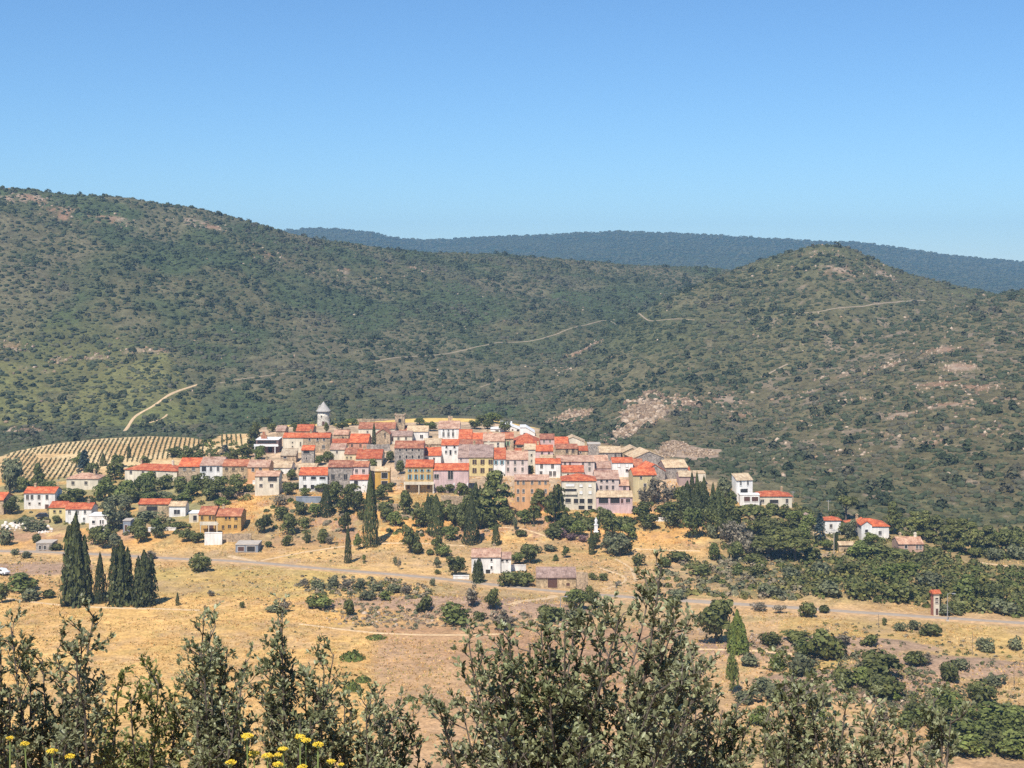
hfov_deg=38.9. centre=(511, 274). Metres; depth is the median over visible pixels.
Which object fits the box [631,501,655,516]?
oak tree
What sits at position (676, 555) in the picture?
bush
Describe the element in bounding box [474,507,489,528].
oak tree
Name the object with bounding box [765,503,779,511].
oak tree
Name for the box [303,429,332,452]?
house
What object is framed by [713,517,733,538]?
oak tree
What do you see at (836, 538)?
conifer tree
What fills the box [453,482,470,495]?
oak tree
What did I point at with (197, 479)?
oak tree
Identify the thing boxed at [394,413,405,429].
bell tower
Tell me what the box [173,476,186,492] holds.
oak tree
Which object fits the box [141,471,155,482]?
broadleaf tree
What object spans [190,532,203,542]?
oak tree
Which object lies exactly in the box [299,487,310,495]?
broadleaf tree
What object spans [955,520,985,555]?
pine tree
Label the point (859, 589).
bush
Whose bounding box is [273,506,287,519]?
oak tree
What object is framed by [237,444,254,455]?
oak tree
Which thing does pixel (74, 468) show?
vine row
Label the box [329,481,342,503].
oak tree
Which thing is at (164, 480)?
oak tree
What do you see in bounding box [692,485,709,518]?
conifer tree
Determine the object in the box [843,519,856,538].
olive tree
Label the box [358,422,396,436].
church
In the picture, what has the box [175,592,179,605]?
cypress tree
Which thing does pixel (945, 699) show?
bush
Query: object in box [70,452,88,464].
broadleaf tree
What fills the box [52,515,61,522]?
oak tree
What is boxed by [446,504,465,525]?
oak tree
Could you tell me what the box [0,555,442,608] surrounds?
weeds
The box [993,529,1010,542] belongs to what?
broadleaf tree
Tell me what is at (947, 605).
street lamp
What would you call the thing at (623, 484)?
house
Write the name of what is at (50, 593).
bush
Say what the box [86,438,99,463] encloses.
vine row
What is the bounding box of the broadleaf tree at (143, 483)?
[133,475,154,491]
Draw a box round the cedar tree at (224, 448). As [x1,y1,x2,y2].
[218,445,229,454]
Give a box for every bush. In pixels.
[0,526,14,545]
[7,572,38,592]
[10,548,19,554]
[13,516,36,523]
[17,588,43,601]
[20,520,47,531]
[20,551,31,558]
[32,533,41,542]
[42,589,55,597]
[48,543,62,549]
[108,493,125,505]
[113,479,135,495]
[134,510,166,521]
[146,550,156,558]
[149,517,162,526]
[158,491,172,497]
[168,521,186,527]
[177,492,193,500]
[188,552,212,572]
[213,497,230,504]
[239,601,244,607]
[244,484,253,492]
[264,541,271,546]
[265,603,275,612]
[269,494,286,504]
[280,598,291,609]
[281,534,293,546]
[290,482,298,489]
[298,516,311,528]
[299,578,309,585]
[303,532,310,542]
[305,593,333,607]
[310,579,324,588]
[316,529,328,543]
[325,534,334,543]
[327,577,340,586]
[342,578,351,588]
[343,598,354,614]
[354,579,366,588]
[357,509,363,519]
[358,589,376,600]
[367,582,383,591]
[378,590,390,599]
[383,584,400,592]
[400,583,411,592]
[410,541,422,553]
[415,595,432,612]
[426,549,433,554]
[429,578,434,585]
[434,543,451,555]
[436,485,444,492]
[437,601,469,626]
[463,489,471,494]
[473,611,486,620]
[483,513,496,526]
[490,608,510,630]
[497,570,518,586]
[506,616,515,624]
[514,529,526,536]
[516,570,535,586]
[528,465,533,472]
[536,604,560,623]
[543,527,564,537]
[544,544,557,551]
[552,554,558,560]
[554,607,568,617]
[560,513,579,525]
[566,608,577,618]
[577,516,598,529]
[585,585,593,596]
[588,572,597,579]
[598,573,607,580]
[619,517,634,525]
[631,553,645,565]
[662,557,671,567]
[664,550,689,561]
[667,589,687,598]
[667,595,681,607]
[683,563,713,575]
[706,524,717,538]
[731,563,743,574]
[732,690,762,704]
[740,652,759,665]
[742,553,768,564]
[747,564,768,575]
[749,602,767,610]
[749,705,771,726]
[751,676,772,690]
[757,582,781,595]
[758,631,782,645]
[761,682,783,702]
[768,653,785,670]
[772,605,787,612]
[774,508,791,515]
[779,629,811,643]
[779,685,789,696]
[781,567,800,578]
[786,652,816,677]
[789,688,812,697]
[793,509,814,515]
[793,639,815,654]
[798,601,816,616]
[803,546,821,559]
[806,628,847,659]
[806,692,831,706]
[810,707,826,719]
[811,561,831,574]
[818,579,841,595]
[818,604,829,612]
[831,665,854,691]
[833,561,865,573]
[837,631,851,644]
[842,579,875,599]
[848,666,868,685]
[859,648,903,676]
[860,634,878,645]
[864,671,904,698]
[868,543,892,556]
[870,562,895,579]
[874,705,887,718]
[881,581,913,601]
[882,618,886,625]
[887,548,913,557]
[888,689,902,700]
[892,562,921,572]
[893,622,907,631]
[893,710,915,729]
[903,651,928,665]
[903,700,925,715]
[906,620,921,629]
[913,551,926,559]
[913,704,939,725]
[915,571,944,586]
[918,623,942,635]
[918,652,932,664]
[920,741,947,754]
[925,713,976,738]
[926,546,942,556]
[930,688,962,711]
[939,603,953,614]
[939,660,959,682]
[948,601,965,615]
[949,573,979,594]
[949,700,979,718]
[950,658,969,669]
[955,720,998,738]
[955,734,991,756]
[966,678,997,702]
[973,701,1023,724]
[975,637,994,652]
[979,581,1007,598]
[980,728,1004,753]
[983,674,1008,686]
[984,547,1003,559]
[989,598,1021,615]
[990,712,1023,734]
[995,733,1023,758]
[1001,729,1023,754]
[1006,544,1023,559]
[1007,635,1023,650]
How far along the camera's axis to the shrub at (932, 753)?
8.57 m
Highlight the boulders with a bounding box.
[3,188,1023,478]
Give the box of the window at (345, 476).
[343,474,347,479]
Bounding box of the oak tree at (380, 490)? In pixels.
[375,484,389,499]
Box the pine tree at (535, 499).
[530,488,545,509]
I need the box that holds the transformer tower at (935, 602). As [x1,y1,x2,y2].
[929,589,941,615]
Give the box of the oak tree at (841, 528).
[838,522,845,534]
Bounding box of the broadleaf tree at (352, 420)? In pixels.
[344,418,358,424]
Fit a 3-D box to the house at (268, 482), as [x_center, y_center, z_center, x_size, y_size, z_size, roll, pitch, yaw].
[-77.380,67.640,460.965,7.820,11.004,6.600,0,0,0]
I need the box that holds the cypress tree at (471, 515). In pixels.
[461,493,479,545]
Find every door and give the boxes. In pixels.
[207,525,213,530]
[238,546,243,551]
[547,578,557,587]
[744,496,749,501]
[751,496,758,501]
[935,608,938,615]
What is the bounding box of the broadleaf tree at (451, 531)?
[441,525,459,539]
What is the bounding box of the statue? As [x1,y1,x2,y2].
[593,519,598,532]
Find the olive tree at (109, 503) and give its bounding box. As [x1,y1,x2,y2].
[100,498,116,509]
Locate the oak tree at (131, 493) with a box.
[123,487,142,501]
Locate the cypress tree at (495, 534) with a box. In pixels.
[491,523,500,545]
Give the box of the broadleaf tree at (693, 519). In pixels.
[679,507,705,537]
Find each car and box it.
[0,567,9,574]
[35,513,48,517]
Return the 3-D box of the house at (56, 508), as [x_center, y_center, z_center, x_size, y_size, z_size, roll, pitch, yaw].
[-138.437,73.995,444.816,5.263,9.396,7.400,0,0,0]
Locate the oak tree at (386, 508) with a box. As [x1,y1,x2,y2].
[377,501,393,519]
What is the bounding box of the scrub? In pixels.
[0,185,1023,527]
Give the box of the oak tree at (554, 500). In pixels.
[544,484,565,522]
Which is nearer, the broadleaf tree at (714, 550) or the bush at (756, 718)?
the bush at (756, 718)
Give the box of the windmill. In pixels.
[316,401,330,425]
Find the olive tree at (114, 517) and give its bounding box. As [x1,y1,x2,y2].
[102,506,123,529]
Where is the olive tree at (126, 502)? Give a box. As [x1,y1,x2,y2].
[117,495,132,510]
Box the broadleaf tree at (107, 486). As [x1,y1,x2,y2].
[91,477,117,497]
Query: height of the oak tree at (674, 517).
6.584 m
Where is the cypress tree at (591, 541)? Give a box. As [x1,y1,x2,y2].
[589,527,594,554]
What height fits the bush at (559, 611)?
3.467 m
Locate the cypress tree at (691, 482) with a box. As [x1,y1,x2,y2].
[689,472,694,492]
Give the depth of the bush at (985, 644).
298.32 m
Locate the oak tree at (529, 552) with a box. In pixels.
[519,543,539,562]
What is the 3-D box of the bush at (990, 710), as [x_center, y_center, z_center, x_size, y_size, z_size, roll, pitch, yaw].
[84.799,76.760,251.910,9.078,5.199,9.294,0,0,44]
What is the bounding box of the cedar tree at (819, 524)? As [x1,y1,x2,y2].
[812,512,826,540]
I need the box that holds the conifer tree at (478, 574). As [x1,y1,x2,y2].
[471,558,484,583]
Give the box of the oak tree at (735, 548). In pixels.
[727,541,746,559]
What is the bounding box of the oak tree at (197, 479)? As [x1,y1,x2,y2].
[190,472,210,486]
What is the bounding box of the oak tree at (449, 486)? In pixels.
[443,484,453,492]
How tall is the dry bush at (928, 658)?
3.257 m
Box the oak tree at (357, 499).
[351,490,364,508]
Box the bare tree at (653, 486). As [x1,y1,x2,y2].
[646,476,664,501]
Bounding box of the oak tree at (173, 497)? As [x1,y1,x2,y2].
[165,495,178,500]
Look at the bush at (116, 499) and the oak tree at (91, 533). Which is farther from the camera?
the bush at (116, 499)
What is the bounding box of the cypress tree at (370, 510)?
[362,470,379,547]
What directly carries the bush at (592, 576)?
on the ground at (122, 648)
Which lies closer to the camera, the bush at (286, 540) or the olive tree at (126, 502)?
the bush at (286, 540)
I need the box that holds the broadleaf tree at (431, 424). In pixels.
[424,421,436,430]
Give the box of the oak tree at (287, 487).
[281,482,293,494]
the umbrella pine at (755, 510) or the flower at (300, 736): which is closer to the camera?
the flower at (300, 736)
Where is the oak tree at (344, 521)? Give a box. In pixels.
[338,512,351,532]
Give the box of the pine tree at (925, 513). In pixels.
[918,510,929,531]
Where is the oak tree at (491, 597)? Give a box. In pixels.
[484,588,501,608]
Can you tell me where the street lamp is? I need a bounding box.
[946,593,955,620]
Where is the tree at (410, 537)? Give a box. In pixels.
[401,524,419,552]
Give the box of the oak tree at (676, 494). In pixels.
[671,487,680,502]
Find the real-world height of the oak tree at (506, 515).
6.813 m
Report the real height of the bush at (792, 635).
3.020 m
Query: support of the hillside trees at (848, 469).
on the ground at (122, 648)
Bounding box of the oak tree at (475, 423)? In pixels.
[468,420,480,428]
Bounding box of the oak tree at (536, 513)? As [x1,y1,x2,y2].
[526,505,541,524]
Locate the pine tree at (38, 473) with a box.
[32,462,45,485]
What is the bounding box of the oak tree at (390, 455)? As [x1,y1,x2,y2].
[386,451,393,462]
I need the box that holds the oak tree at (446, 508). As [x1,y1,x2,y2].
[439,500,452,519]
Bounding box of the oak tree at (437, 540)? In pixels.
[431,535,443,547]
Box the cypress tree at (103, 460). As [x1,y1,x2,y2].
[99,453,106,466]
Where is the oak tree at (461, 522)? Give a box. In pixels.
[455,514,469,530]
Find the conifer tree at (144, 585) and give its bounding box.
[130,550,159,607]
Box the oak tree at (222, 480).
[208,476,228,491]
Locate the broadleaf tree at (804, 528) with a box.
[795,523,810,537]
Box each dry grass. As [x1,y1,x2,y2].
[0,540,1023,754]
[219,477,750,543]
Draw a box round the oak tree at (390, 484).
[384,482,394,491]
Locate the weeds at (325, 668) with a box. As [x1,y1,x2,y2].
[1,611,745,756]
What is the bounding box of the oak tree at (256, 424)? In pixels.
[251,421,261,429]
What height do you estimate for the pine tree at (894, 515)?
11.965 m
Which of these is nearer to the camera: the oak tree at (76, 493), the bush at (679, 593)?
the bush at (679, 593)
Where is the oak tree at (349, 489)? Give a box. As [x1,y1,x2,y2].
[341,483,360,496]
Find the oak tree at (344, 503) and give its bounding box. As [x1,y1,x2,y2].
[336,495,353,511]
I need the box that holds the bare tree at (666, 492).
[660,481,675,502]
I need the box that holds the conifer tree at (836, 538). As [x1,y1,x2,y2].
[833,531,838,549]
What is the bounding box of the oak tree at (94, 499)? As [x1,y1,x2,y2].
[85,497,99,503]
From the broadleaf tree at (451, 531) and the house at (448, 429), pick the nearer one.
the broadleaf tree at (451, 531)
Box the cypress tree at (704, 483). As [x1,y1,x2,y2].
[702,476,706,490]
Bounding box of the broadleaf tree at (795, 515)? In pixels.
[785,510,803,520]
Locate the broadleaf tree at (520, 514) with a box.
[516,509,528,522]
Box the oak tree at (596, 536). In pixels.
[587,532,601,548]
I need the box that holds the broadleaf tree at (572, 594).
[562,587,589,607]
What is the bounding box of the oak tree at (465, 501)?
[458,494,476,514]
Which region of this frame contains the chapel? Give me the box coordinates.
[376,426,391,444]
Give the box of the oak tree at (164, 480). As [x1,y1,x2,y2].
[153,474,172,488]
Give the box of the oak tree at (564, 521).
[554,516,572,529]
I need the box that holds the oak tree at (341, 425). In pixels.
[335,422,348,429]
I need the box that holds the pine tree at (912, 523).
[900,510,926,538]
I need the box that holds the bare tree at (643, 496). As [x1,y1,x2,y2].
[637,486,649,501]
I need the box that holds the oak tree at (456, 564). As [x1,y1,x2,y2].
[445,556,465,574]
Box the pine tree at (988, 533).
[980,525,998,547]
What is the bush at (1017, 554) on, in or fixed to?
on the ground at (122, 648)
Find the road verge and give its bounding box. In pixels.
[0,549,1023,626]
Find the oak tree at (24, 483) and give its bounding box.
[16,476,33,491]
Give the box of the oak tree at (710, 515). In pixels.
[701,507,720,528]
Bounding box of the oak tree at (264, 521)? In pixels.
[255,514,272,532]
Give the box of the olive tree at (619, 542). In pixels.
[607,532,630,555]
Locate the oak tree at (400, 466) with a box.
[395,460,404,471]
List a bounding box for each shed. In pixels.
[122,518,134,532]
[837,541,853,551]
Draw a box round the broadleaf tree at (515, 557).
[511,552,524,563]
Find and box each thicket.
[6,491,191,536]
[93,472,251,503]
[173,437,258,458]
[263,503,489,536]
[278,418,366,426]
[286,498,501,529]
[293,575,432,599]
[318,602,569,630]
[544,507,637,526]
[644,553,803,600]
[720,517,821,562]
[738,621,1023,757]
[748,641,1023,758]
[780,503,981,564]
[783,551,1023,617]
[977,524,1023,562]
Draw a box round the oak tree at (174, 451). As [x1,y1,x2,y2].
[163,447,184,456]
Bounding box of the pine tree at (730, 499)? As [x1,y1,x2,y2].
[724,491,742,518]
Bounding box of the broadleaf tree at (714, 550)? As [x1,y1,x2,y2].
[708,542,719,560]
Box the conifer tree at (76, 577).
[58,511,93,608]
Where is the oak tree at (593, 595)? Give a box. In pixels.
[587,590,600,605]
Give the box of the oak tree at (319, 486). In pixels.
[314,483,328,490]
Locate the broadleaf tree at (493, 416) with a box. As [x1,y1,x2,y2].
[485,412,503,422]
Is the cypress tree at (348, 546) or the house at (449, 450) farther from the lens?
the house at (449, 450)
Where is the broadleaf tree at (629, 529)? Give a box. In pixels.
[620,522,636,538]
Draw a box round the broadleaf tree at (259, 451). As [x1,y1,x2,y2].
[253,445,265,458]
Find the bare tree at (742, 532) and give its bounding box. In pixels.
[733,522,752,541]
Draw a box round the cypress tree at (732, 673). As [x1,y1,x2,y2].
[725,654,739,693]
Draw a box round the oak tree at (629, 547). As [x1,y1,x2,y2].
[621,539,633,553]
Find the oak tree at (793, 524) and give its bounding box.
[781,520,799,528]
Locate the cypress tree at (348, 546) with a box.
[343,525,351,563]
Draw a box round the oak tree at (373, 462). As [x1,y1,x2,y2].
[369,458,376,465]
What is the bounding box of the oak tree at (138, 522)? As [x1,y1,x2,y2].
[125,519,146,534]
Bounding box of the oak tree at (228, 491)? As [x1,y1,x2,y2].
[218,485,235,499]
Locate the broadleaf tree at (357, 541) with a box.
[353,533,361,546]
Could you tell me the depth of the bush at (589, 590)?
347.03 m
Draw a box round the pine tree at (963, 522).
[955,518,967,537]
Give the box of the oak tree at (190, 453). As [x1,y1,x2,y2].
[182,446,204,457]
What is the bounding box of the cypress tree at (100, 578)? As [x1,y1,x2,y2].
[93,552,106,603]
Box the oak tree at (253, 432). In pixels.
[246,426,260,438]
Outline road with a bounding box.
[0,550,1023,624]
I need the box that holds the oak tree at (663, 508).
[654,501,680,517]
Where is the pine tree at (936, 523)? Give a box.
[924,515,945,541]
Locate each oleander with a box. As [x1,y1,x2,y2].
[560,528,566,537]
[565,533,577,539]
[578,534,588,540]
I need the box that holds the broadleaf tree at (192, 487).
[181,481,201,495]
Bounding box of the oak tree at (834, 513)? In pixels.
[828,510,842,519]
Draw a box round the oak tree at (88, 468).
[83,462,100,473]
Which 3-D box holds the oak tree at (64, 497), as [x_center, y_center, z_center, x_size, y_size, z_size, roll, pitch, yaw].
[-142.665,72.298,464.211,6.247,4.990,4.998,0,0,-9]
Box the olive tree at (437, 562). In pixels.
[433,556,440,567]
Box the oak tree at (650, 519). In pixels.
[637,513,658,528]
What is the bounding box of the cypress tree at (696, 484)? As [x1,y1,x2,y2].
[694,472,699,491]
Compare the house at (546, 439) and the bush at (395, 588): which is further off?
the house at (546, 439)
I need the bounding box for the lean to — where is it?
[280,448,297,462]
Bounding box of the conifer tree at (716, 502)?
[708,487,727,521]
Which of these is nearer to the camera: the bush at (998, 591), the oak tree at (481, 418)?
the bush at (998, 591)
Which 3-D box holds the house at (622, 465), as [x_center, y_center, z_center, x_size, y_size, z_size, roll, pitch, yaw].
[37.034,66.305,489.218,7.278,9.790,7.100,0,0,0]
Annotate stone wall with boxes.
[148,527,176,531]
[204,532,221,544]
[212,492,254,497]
[222,533,250,541]
[281,495,295,499]
[296,496,320,502]
[357,419,394,421]
[366,444,389,450]
[377,504,402,510]
[380,514,411,518]
[441,495,466,506]
[453,575,468,578]
[511,565,525,570]
[576,572,587,590]
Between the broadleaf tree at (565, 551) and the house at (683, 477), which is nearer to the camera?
the broadleaf tree at (565, 551)
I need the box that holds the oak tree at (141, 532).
[133,525,149,541]
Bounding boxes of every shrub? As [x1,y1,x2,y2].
[0,591,115,767]
[90,651,201,767]
[158,600,265,767]
[242,593,359,767]
[308,681,432,767]
[415,547,720,767]
[662,668,757,767]
[747,646,853,767]
[813,673,901,767]
[869,684,969,767]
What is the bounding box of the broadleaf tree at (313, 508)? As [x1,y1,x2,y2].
[307,503,321,516]
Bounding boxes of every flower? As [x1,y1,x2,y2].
[6,736,13,767]
[20,741,29,767]
[46,748,57,767]
[65,753,75,767]
[225,759,236,767]
[241,733,253,767]
[248,750,259,767]
[261,752,273,767]
[272,761,282,767]
[274,752,281,765]
[278,746,287,767]
[295,734,304,764]
[297,764,307,767]
[301,737,310,764]
[312,741,323,767]
[327,759,335,767]
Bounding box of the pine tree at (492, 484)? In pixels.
[475,470,514,515]
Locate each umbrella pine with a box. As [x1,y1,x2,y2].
[730,504,777,533]
[746,515,784,535]
[750,535,785,558]
[763,527,804,554]
[784,537,811,560]
[837,495,858,519]
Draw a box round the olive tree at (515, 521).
[512,517,517,528]
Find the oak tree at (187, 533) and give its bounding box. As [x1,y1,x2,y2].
[178,528,195,540]
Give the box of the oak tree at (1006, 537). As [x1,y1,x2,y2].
[998,528,1022,545]
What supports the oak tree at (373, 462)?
on the ground at (122, 648)
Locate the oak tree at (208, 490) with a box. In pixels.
[202,482,219,498]
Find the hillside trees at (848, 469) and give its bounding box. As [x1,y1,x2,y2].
[0,187,1023,512]
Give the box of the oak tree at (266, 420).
[260,417,270,423]
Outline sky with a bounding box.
[0,0,1023,261]
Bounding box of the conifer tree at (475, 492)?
[471,482,481,508]
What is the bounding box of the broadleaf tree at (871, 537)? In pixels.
[862,532,877,542]
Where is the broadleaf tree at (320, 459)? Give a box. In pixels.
[314,455,324,464]
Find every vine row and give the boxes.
[22,447,36,465]
[22,457,37,477]
[23,454,35,470]
[43,457,56,477]
[46,459,60,480]
[51,457,65,480]
[57,457,70,479]
[69,439,90,475]
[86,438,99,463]
[92,439,105,462]
[96,438,109,462]
[100,437,113,465]
[106,438,118,463]
[114,437,123,453]
[126,437,136,460]
[131,436,142,461]
[136,436,146,460]
[143,436,150,454]
[147,436,155,456]
[152,436,159,458]
[156,436,164,459]
[161,437,168,457]
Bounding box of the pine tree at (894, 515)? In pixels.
[883,500,903,533]
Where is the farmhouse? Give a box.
[471,543,510,573]
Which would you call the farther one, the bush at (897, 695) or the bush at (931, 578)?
the bush at (931, 578)
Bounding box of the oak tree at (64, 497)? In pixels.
[57,493,75,501]
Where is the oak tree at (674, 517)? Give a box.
[663,509,682,527]
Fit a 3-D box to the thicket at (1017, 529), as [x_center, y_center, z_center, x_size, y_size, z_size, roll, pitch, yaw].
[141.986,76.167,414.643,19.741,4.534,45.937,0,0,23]
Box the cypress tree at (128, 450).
[126,444,130,457]
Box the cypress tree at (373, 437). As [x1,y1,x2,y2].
[371,424,375,444]
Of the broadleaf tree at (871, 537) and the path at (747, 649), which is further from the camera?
the broadleaf tree at (871, 537)
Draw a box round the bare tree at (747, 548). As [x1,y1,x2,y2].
[738,533,756,553]
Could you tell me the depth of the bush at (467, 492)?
450.04 m
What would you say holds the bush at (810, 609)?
on the ground at (122, 648)
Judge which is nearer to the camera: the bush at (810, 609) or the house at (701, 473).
the bush at (810, 609)
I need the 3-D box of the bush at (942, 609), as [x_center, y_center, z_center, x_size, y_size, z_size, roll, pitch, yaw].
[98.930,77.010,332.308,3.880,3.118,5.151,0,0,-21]
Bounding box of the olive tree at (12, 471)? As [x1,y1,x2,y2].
[0,457,23,492]
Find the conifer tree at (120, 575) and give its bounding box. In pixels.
[104,540,133,606]
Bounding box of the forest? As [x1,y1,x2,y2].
[281,227,1023,293]
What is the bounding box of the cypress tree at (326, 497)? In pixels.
[319,485,332,517]
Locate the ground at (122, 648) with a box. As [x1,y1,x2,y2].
[0,188,1023,767]
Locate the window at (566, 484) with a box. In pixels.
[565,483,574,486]
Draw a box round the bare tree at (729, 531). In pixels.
[718,520,735,544]
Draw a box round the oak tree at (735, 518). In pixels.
[727,509,744,530]
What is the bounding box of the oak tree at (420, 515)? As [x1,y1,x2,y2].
[410,506,428,527]
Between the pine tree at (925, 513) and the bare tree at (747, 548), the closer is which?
the bare tree at (747, 548)
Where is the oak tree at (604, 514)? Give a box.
[596,506,616,524]
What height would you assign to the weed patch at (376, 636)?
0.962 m
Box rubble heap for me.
[1,521,53,532]
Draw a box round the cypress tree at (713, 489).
[711,483,714,496]
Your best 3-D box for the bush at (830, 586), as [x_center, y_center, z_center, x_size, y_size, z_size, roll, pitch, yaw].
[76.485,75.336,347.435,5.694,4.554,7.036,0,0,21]
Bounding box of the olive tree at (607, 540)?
[600,531,613,553]
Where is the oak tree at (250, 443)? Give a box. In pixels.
[247,438,255,448]
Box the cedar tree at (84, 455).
[76,449,90,473]
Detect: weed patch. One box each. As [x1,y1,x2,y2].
[339,649,365,662]
[342,679,361,692]
[354,674,371,682]
[365,634,386,640]
[403,695,415,701]
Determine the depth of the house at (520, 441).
531.08 m
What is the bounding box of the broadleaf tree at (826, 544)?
[818,539,834,549]
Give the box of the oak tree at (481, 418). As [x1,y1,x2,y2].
[476,414,485,421]
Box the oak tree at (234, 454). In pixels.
[228,449,241,458]
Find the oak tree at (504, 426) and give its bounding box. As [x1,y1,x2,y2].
[498,420,511,431]
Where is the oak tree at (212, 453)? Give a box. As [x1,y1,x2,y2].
[206,451,219,455]
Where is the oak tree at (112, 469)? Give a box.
[105,462,124,479]
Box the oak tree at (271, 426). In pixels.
[266,423,276,431]
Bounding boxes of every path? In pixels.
[4,597,198,610]
[123,384,196,430]
[221,371,295,382]
[227,555,255,561]
[259,542,464,560]
[299,623,504,635]
[375,313,692,361]
[481,527,548,537]
[507,595,558,606]
[600,567,626,589]
[615,558,636,580]
[635,548,699,550]
[685,648,796,654]
[782,300,924,314]
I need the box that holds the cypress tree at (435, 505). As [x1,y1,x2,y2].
[427,494,444,536]
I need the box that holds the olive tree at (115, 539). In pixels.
[108,533,120,547]
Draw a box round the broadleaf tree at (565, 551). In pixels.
[561,546,569,557]
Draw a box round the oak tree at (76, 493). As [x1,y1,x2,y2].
[62,488,86,500]
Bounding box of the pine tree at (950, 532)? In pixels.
[933,517,965,549]
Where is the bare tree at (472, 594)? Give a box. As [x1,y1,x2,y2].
[465,583,478,607]
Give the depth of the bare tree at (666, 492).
446.67 m
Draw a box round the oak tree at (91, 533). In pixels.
[87,527,99,544]
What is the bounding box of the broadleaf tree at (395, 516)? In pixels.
[386,511,402,525]
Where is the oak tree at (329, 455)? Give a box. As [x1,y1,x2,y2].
[323,451,334,462]
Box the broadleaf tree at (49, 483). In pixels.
[43,481,56,485]
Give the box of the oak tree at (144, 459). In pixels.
[139,455,151,462]
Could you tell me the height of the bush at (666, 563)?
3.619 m
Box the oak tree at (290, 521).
[279,512,299,534]
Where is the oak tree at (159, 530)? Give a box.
[150,524,167,537]
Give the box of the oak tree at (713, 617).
[692,596,735,641]
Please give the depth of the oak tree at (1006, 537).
409.03 m
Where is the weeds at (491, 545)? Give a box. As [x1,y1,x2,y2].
[259,525,715,587]
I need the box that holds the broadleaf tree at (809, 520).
[800,514,816,527]
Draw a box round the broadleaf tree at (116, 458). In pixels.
[111,454,124,464]
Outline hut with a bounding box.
[35,539,57,550]
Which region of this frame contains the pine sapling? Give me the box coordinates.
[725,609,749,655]
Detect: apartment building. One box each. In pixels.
[514,474,548,510]
[560,474,596,509]
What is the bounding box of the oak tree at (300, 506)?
[294,501,308,514]
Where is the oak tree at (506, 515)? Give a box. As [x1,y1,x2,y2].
[496,505,514,524]
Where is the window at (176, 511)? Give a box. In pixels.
[174,509,179,514]
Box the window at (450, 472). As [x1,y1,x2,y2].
[448,470,452,479]
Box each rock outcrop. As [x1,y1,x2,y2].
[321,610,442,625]
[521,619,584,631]
[545,406,593,424]
[600,389,701,444]
[654,441,718,457]
[675,628,769,647]
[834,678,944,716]
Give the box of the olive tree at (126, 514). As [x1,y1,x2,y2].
[120,509,132,522]
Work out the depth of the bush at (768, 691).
265.66 m
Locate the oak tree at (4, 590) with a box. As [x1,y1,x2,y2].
[0,583,9,602]
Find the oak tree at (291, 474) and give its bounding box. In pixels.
[286,469,297,479]
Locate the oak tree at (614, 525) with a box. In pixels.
[602,517,621,534]
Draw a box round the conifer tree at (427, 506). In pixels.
[423,493,431,520]
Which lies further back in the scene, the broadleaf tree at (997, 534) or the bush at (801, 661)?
the broadleaf tree at (997, 534)
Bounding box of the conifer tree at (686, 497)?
[678,480,694,515]
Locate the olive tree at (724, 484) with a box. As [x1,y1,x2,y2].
[717,476,731,496]
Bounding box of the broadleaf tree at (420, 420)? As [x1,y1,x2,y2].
[414,418,425,424]
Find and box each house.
[0,492,12,514]
[24,483,62,508]
[48,501,69,521]
[65,498,97,523]
[66,468,105,489]
[88,512,109,529]
[124,459,177,481]
[138,498,173,516]
[169,501,189,516]
[178,458,202,481]
[189,510,199,522]
[198,504,246,532]
[199,453,227,479]
[222,459,249,481]
[247,456,273,482]
[254,432,281,455]
[255,470,282,495]
[273,461,295,473]
[276,425,288,436]
[283,433,303,452]
[296,424,315,432]
[298,463,318,472]
[299,467,327,491]
[301,445,315,462]
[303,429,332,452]
[328,460,353,490]
[330,443,347,459]
[332,439,348,445]
[333,430,350,438]
[344,448,357,460]
[349,434,371,448]
[350,475,368,492]
[353,461,370,474]
[356,446,384,465]
[370,466,374,484]
[375,466,390,488]
[390,431,412,443]
[394,441,425,468]
[404,459,434,493]
[407,426,429,440]
[424,438,442,446]
[424,444,441,462]
[433,463,469,492]
[438,421,460,438]
[441,439,459,462]
[458,429,472,438]
[458,444,468,462]
[460,439,482,443]
[469,440,493,475]
[472,429,488,438]
[483,433,504,446]
[490,427,504,431]
[493,447,505,475]
[500,421,519,431]
[501,432,513,449]
[505,447,527,475]
[513,433,539,448]
[520,425,534,435]
[524,444,535,466]
[535,441,552,457]
[535,454,560,477]
[539,434,554,446]
[539,455,552,457]
[554,437,568,447]
[555,444,577,454]
[556,455,594,475]
[561,465,583,475]
[566,434,584,445]
[577,446,587,454]
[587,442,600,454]
[593,470,618,489]
[594,455,607,460]
[594,461,610,469]
[596,490,632,513]
[598,446,620,460]
[610,457,632,476]
[619,479,628,489]
[628,467,656,501]
[633,459,642,467]
[636,461,664,479]
[676,471,695,485]
[693,470,705,481]
[731,473,759,505]
[753,486,792,507]
[822,516,841,533]
[843,513,889,539]
[891,532,923,552]
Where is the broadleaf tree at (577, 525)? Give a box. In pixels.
[567,520,586,535]
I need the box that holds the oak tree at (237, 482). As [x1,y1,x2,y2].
[229,474,243,493]
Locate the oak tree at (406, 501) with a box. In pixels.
[397,490,412,513]
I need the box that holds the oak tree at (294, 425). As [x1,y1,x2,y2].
[291,422,296,431]
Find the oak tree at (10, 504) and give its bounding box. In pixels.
[2,495,19,513]
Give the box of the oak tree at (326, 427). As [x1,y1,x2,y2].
[324,422,328,432]
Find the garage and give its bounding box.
[235,540,261,552]
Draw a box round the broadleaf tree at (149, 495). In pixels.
[140,491,159,497]
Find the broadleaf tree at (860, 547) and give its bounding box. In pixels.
[847,539,875,556]
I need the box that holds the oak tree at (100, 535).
[93,523,111,547]
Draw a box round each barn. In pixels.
[535,567,575,588]
[621,444,635,456]
[624,447,664,465]
[657,459,687,478]
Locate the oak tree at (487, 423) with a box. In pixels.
[481,419,493,428]

